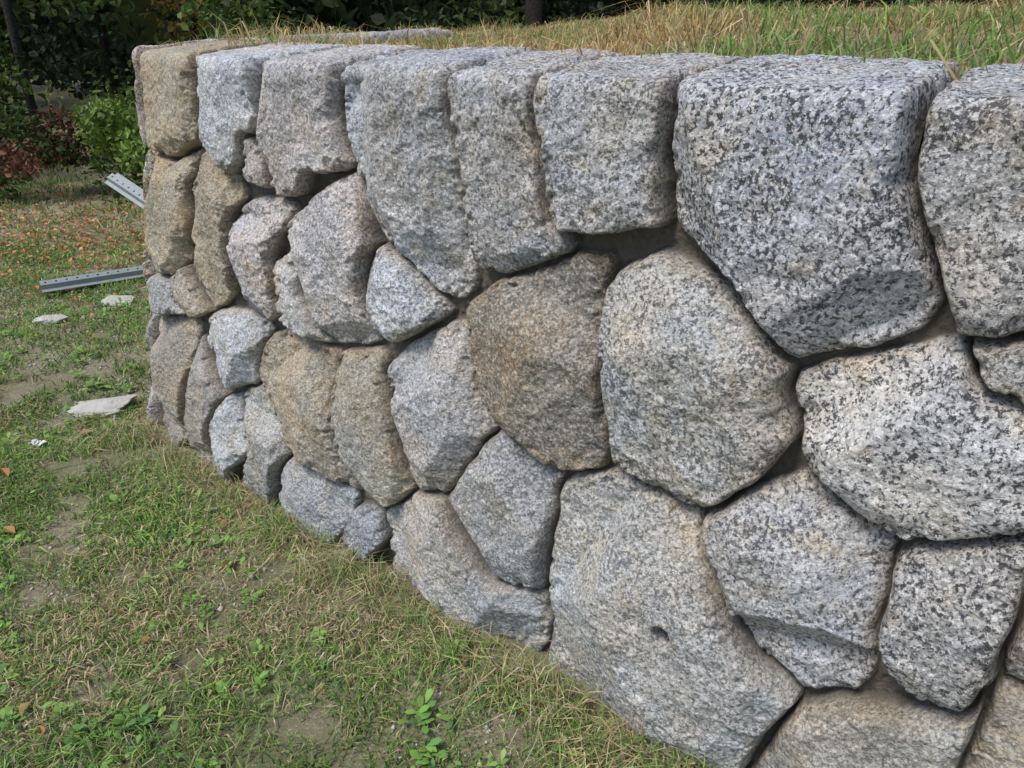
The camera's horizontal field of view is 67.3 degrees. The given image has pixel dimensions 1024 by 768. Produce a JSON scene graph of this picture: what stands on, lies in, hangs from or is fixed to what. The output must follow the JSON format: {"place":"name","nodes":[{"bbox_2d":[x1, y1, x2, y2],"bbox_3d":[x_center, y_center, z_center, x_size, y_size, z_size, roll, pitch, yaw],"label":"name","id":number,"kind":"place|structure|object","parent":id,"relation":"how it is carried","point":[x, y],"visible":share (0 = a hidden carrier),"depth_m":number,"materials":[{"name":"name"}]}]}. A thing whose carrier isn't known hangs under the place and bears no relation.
{"place":"outdoors","nodes":[
{"label":"outdoors","id":0,"kind":"place"},
{"bbox_2d":[0,80,709,767],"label":"ground","id":1,"kind":"structure","parent":0,"point":[310,728],"depth_m":2.06,"materials":[{"name":"green plant"}]},
{"bbox_2d":[29,439,45,445],"bbox_3d":[-1.751,0.216,2.840,0.050,0.008,0.036,13,28,13],"label":"paper label scrap","id":2,"kind":"object","parent":1,"relation":"on","point":[34,442],"visible":1,"depth_m":2.84,"materials":[{"name":"white paper"}]},
{"bbox_2d":[32,314,67,325],"bbox_3d":[-2.423,-0.330,4.050,0.171,0.071,0.109,-5,26,-10],"label":"flat rock","id":3,"kind":"object","parent":1,"relation":"on","point":[43,319],"visible":0.74,"depth_m":4.02,"materials":[{"name":"grey stone"}]},
{"bbox_2d":[39,266,144,292],"bbox_3d":[-2.232,-0.708,4.726,1.168,0.031,0.110,-16,50,-30],"label":"metal sign post","id":4,"kind":"object","parent":1,"relation":"on","point":[64,283],"visible":0.53,"depth_m":4.55,"materials":[{"name":"metal"}]},
{"bbox_2d":[66,394,136,417],"bbox_3d":[-1.686,0.096,3.138,0.271,0.066,0.142,-2,26,-5],"label":"flat rock","id":5,"kind":"object","parent":1,"relation":"on","point":[111,405],"visible":0.93,"depth_m":3.11,"materials":[{"name":"grey stone"}]},
{"bbox_2d":[101,295,134,306],"bbox_3d":[-2.213,-0.459,4.310,0.184,0.060,0.128,0,25,0],"label":"flat rock","id":6,"kind":"object","parent":1,"relation":"on","point":[114,298],"visible":0.72,"depth_m":4.30,"materials":[{"name":"grey stone"}]},
{"bbox_2d":[104,173,144,208],"bbox_3d":[-2.394,-1.181,5.305,1.092,0.030,0.120,33,64,14],"label":"metal sign post","id":7,"kind":"object","parent":1,"relation":"on","point":[124,190],"visible":0.35,"depth_m":5.39,"materials":[{"name":"metal"}]},
{"bbox_2d":[0,182,468,735],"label":"fallen leaves","id":8,"kind":"object","parent":1,"relation":"on","point":[6,470],"visible":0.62,"depth_m":5.50,"materials":[{"name":"orange plant"}]},
{"bbox_2d":[0,246,579,767],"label":"broadleaf weeds","id":9,"kind":"object","parent":1,"relation":"on","point":[422,712],"visible":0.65,"depth_m":1.88,"materials":[{"name":"green plant"}]},
{"bbox_2d":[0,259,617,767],"bbox_3d":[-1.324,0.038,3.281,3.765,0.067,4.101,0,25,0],"label":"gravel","id":10,"kind":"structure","parent":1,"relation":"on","point":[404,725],"depth_m":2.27,"materials":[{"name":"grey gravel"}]},
{"bbox_2d":[67,410,758,767],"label":"dry grass tuft","id":11,"kind":"object","parent":1,"relation":"on","point":[342,567],"visible":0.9,"depth_m":2.00,"materials":[{"name":"green plant"}]},
{"bbox_2d":[0,0,1017,205],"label":"forest","id":12,"kind":"object","parent":1,"relation":"on","point":[108,122],"visible":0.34,"depth_m":8.53,"materials":[{"name":"green plant"}]},
{"bbox_2d":[132,27,1023,767],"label":"stone retaining wall","id":13,"kind":"structure","parent":1,"relation":"on","point":[674,399],"depth_m":1.47,"materials":[{"name":"stone"}]},
{"bbox_2d":[0,0,1022,80],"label":"hill","id":14,"kind":"structure","parent":0,"point":[151,28],"depth_m":20.46,"materials":[{"name":"green plant"}]},
{"bbox_2d":[158,0,1023,80],"bbox_3d":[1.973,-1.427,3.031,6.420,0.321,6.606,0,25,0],"label":"lawn grass","id":15,"kind":"structure","parent":0,"point":[652,28],"depth_m":2.23,"materials":[{"name":"green plant"}]}
]}

